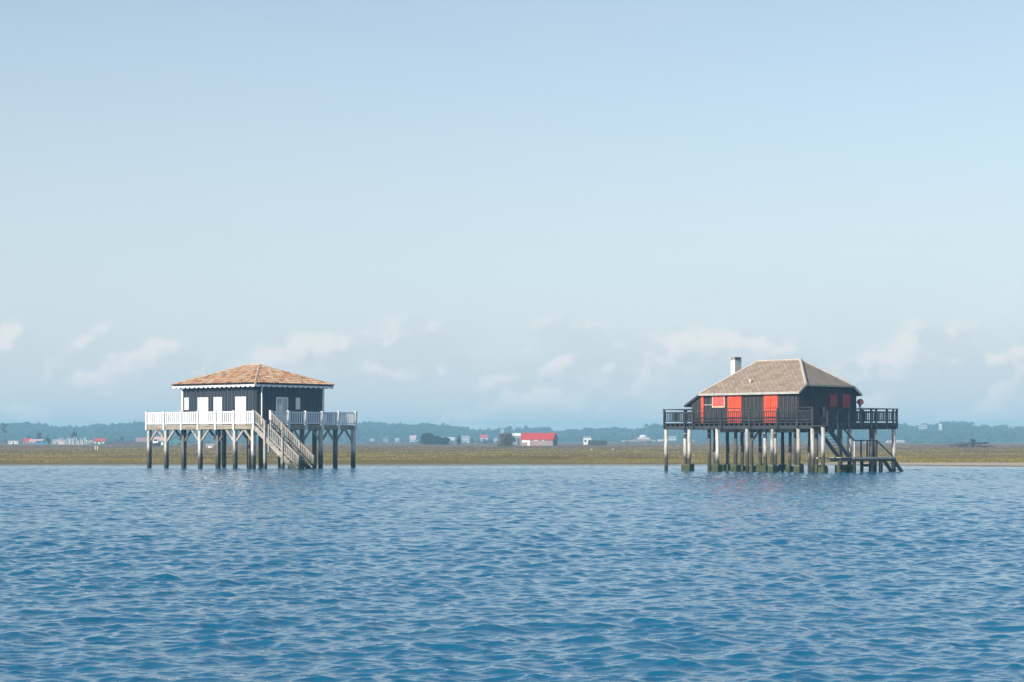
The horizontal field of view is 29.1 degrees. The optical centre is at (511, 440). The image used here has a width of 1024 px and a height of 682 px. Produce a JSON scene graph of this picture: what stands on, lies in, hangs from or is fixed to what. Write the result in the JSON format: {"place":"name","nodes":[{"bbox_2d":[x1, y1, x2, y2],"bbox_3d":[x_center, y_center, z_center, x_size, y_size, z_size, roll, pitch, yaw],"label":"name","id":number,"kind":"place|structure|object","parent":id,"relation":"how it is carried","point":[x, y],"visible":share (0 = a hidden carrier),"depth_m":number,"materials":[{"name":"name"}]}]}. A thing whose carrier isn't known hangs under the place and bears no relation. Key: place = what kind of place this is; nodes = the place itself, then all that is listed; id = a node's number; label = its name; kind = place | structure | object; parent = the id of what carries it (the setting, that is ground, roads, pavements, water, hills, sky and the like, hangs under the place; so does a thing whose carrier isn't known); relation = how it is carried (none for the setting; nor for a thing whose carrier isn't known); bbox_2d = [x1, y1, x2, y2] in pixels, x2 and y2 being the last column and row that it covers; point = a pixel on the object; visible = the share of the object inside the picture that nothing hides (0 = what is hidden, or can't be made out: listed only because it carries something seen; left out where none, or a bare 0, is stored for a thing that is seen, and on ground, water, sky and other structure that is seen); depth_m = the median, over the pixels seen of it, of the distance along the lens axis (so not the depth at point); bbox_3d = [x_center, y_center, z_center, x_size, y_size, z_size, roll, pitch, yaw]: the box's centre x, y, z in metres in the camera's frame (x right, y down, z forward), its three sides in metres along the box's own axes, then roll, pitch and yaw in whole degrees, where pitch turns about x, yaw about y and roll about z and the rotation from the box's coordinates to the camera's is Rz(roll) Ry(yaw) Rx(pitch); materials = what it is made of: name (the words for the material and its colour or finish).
{"place":"outdoors","nodes":[
{"label":"outdoors","id":0,"kind":"place"},
{"bbox_2d":[0,464,1023,681],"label":"water","id":1,"kind":"structure","parent":0,"point":[438,573],"depth_m":29.63,"materials":[{"name":"blue liquid"}]},
{"bbox_2d":[145,364,356,468],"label":"stilt house","id":2,"kind":"structure","parent":1,"relation":"in","point":[251,401],"depth_m":145.96,"materials":[{"name":"white paint"}]},
{"bbox_2d":[198,397,208,424],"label":"door","id":3,"kind":"structure","parent":2,"relation":"in","point":[203,402],"depth_m":147.29,"materials":[{"name":"white paint"}]},
{"bbox_2d":[213,397,221,424],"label":"door","id":4,"kind":"structure","parent":2,"relation":"in","point":[217,402],"depth_m":146.21,"materials":[{"name":"white paint"}]},
{"bbox_2d":[235,397,245,424],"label":"door","id":5,"kind":"structure","parent":2,"relation":"in","point":[240,402],"depth_m":144.69,"materials":[{"name":"white paint"}]},
{"bbox_2d":[276,397,287,424],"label":"glazed door","id":6,"kind":"structure","parent":2,"relation":"in","point":[281,402],"depth_m":145.64,"materials":[{"name":"white paint"}]},
{"bbox_2d":[663,357,903,472],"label":"stilt house","id":7,"kind":"structure","parent":1,"relation":"in","point":[773,397],"depth_m":128.27,"materials":[{"name":"black paint"}]},
{"bbox_2d":[728,395,741,422],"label":"door","id":8,"kind":"structure","parent":7,"relation":"in","point":[734,401],"depth_m":129.47,"materials":[{"name":"red paint"}]},
{"bbox_2d":[764,394,777,421],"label":"door","id":9,"kind":"structure","parent":7,"relation":"in","point":[770,400],"depth_m":127.31,"materials":[{"name":"red paint"}]},
{"bbox_2d":[0,443,1023,466],"bbox_3d":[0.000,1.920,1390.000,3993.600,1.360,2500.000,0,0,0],"label":"marsh ground","id":10,"kind":"structure","parent":0,"point":[558,461],"depth_m":240.55,"materials":[{"name":"plant"}]},
{"bbox_2d":[1,422,7,443],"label":"pine tree","id":11,"kind":"object","parent":10,"relation":"on","point":[3,428],"visible":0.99,"depth_m":899.80,"materials":[{"name":"green plant"}]},
{"bbox_2d":[8,440,18,443],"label":"shed","id":12,"kind":"structure","parent":10,"relation":"on","point":[13,441],"depth_m":800.06,"materials":[{"name":"white"}]},
{"bbox_2d":[23,438,31,443],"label":"house","id":13,"kind":"structure","parent":10,"relation":"on","point":[25,440],"depth_m":840.34,"materials":[{"name":"red"}]},
{"bbox_2d":[29,439,43,443],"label":"house","id":14,"kind":"structure","parent":10,"relation":"on","point":[32,441],"depth_m":810.96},
{"bbox_2d":[35,432,41,438],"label":"tree","id":15,"kind":"object","parent":10,"relation":"on","point":[39,434],"visible":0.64,"depth_m":849.88,"materials":[{"name":"green plant"}]},
{"bbox_2d":[36,441,48,443],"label":"boathouse","id":16,"kind":"object","parent":10,"relation":"on","point":[42,442],"visible":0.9,"depth_m":780.09,"materials":[{"name":"blue"}]},
{"bbox_2d":[52,439,58,443],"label":"house","id":17,"kind":"structure","parent":10,"relation":"on","point":[54,441],"depth_m":820.16,"materials":[{"name":"white"}]},
{"bbox_2d":[93,438,105,443],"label":"house","id":18,"kind":"structure","parent":10,"relation":"on","point":[98,440],"depth_m":800.24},
{"bbox_2d":[105,439,117,443],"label":"house","id":19,"kind":"structure","parent":10,"relation":"on","point":[107,441],"depth_m":790.47,"materials":[{"name":"blue"}]},
{"bbox_2d":[104,442,146,444],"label":"dyke","id":20,"kind":"structure","parent":10,"relation":"on","point":[129,443],"depth_m":637.34,"materials":[{"name":"soil"}]},
{"bbox_2d":[135,438,146,441],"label":"house","id":21,"kind":"structure","parent":10,"relation":"on","point":[141,440],"depth_m":780.30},
{"bbox_2d":[152,439,160,445],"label":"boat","id":22,"kind":"object","parent":10,"relation":"on","point":[156,442],"visible":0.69,"depth_m":519.50,"materials":[{"name":"white"}]},
{"bbox_2d":[153,437,163,444],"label":"house","id":23,"kind":"structure","parent":10,"relation":"on","point":[161,440],"depth_m":620.33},
{"bbox_2d":[169,437,180,444],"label":"house","id":24,"kind":"structure","parent":10,"relation":"on","point":[175,441],"depth_m":640.09,"materials":[{"name":"teal"}]},
{"bbox_2d":[206,444,214,447],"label":"shack","id":25,"kind":"structure","parent":10,"relation":"on","point":[210,445],"depth_m":420.03,"materials":[{"name":"white"}]},
{"bbox_2d":[383,436,388,442],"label":"house","id":26,"kind":"structure","parent":10,"relation":"on","point":[385,438],"depth_m":1470.24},
{"bbox_2d":[410,435,415,441],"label":"house","id":27,"kind":"structure","parent":10,"relation":"on","point":[412,438],"depth_m":1450.10,"materials":[{"name":"white paint"}]},
{"bbox_2d":[419,433,433,444],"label":"bush","id":28,"kind":"object","parent":10,"relation":"on","point":[426,439],"visible":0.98,"depth_m":718.77,"materials":[{"name":"green plant"}]},
{"bbox_2d":[432,435,441,444],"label":"bush","id":29,"kind":"object","parent":10,"relation":"on","point":[436,440],"visible":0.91,"depth_m":729.27,"materials":[{"name":"green plant"}]},
{"bbox_2d":[0,439,883,443],"bbox_3d":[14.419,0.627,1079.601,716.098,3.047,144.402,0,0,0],"label":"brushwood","id":30,"kind":"object","parent":10,"relation":"on","point":[478,441],"visible":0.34,"depth_m":1057.45,"materials":[{"name":"green plant"}]},
{"bbox_2d":[440,437,450,444],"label":"bush","id":31,"kind":"object","parent":10,"relation":"on","point":[445,441],"visible":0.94,"depth_m":679.25,"materials":[{"name":"green plant"}]},
{"bbox_2d":[462,436,469,442],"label":"house","id":32,"kind":"structure","parent":10,"relation":"on","point":[465,439],"depth_m":1430.12,"materials":[{"name":"white paint"}]},
{"bbox_2d":[480,435,487,440],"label":"house","id":33,"kind":"structure","parent":10,"relation":"on","point":[483,437],"depth_m":1450.17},
{"bbox_2d":[0,439,970,442],"bbox_3d":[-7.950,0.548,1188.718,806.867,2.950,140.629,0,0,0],"label":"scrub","id":34,"kind":"object","parent":10,"relation":"on","point":[133,440],"visible":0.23,"depth_m":1180.79,"materials":[{"name":"green plant"}]},
{"bbox_2d":[497,432,516,446],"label":"bush","id":35,"kind":"object","parent":10,"relation":"on","point":[507,440],"visible":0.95,"depth_m":479.35,"materials":[{"name":"green plant"}]},
{"bbox_2d":[512,433,520,444],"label":"shelter","id":36,"kind":"object","parent":10,"relation":"on","point":[517,437],"visible":0.82,"depth_m":700.05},
{"bbox_2d":[520,433,557,445],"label":"shed","id":37,"kind":"structure","parent":10,"relation":"on","point":[537,439],"depth_m":560.50,"materials":[{"name":"red"}]},
{"bbox_2d":[583,436,590,444],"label":"hut","id":38,"kind":"object","parent":10,"relation":"on","point":[586,439],"visible":0.83,"depth_m":700.08,"materials":[{"name":"white paint"}]},
{"bbox_2d":[587,440,607,445],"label":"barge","id":39,"kind":"object","parent":10,"relation":"on","point":[597,442],"visible":0.98,"depth_m":559.00},
{"bbox_2d":[633,439,651,441],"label":"house","id":40,"kind":"structure","parent":10,"relation":"on","point":[637,440],"depth_m":1320.27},
{"bbox_2d":[637,435,649,438],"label":"domed house","id":41,"kind":"structure","parent":10,"relation":"on","point":[642,437],"depth_m":1400.00,"materials":[{"name":"white paint"}]},
{"bbox_2d":[668,436,676,441],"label":"house","id":42,"kind":"structure","parent":10,"relation":"on","point":[672,438],"depth_m":1420.14,"materials":[{"name":"white paint"}]},
{"bbox_2d":[949,442,992,447],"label":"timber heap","id":43,"kind":"object","parent":10,"relation":"on","point":[967,444],"visible":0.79,"depth_m":429.18,"materials":[{"name":"grey wood"}]},
{"bbox_2d":[0,0,1023,431],"label":"sky","id":44,"kind":"structure","parent":0,"point":[562,215],"materials":[{"name":"blue"}]},
{"bbox_2d":[19,432,1023,442],"bbox_3d":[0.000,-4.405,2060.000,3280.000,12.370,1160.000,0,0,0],"label":"hill","id":45,"kind":"structure","parent":0,"point":[680,441],"depth_m":1531.08,"materials":[{"name":"green plant"}]},
{"bbox_2d":[0,421,1023,442],"bbox_3d":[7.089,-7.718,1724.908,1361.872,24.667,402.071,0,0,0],"label":"forest","id":46,"kind":"object","parent":45,"relation":"on","point":[952,431],"visible":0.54,"depth_m":1630.34,"materials":[{"name":"green plant"}]},
{"bbox_2d":[918,425,926,434],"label":"house","id":47,"kind":"structure","parent":45,"relation":"on","point":[922,427],"depth_m":1690.70,"materials":[{"name":"white paint"}]}
]}

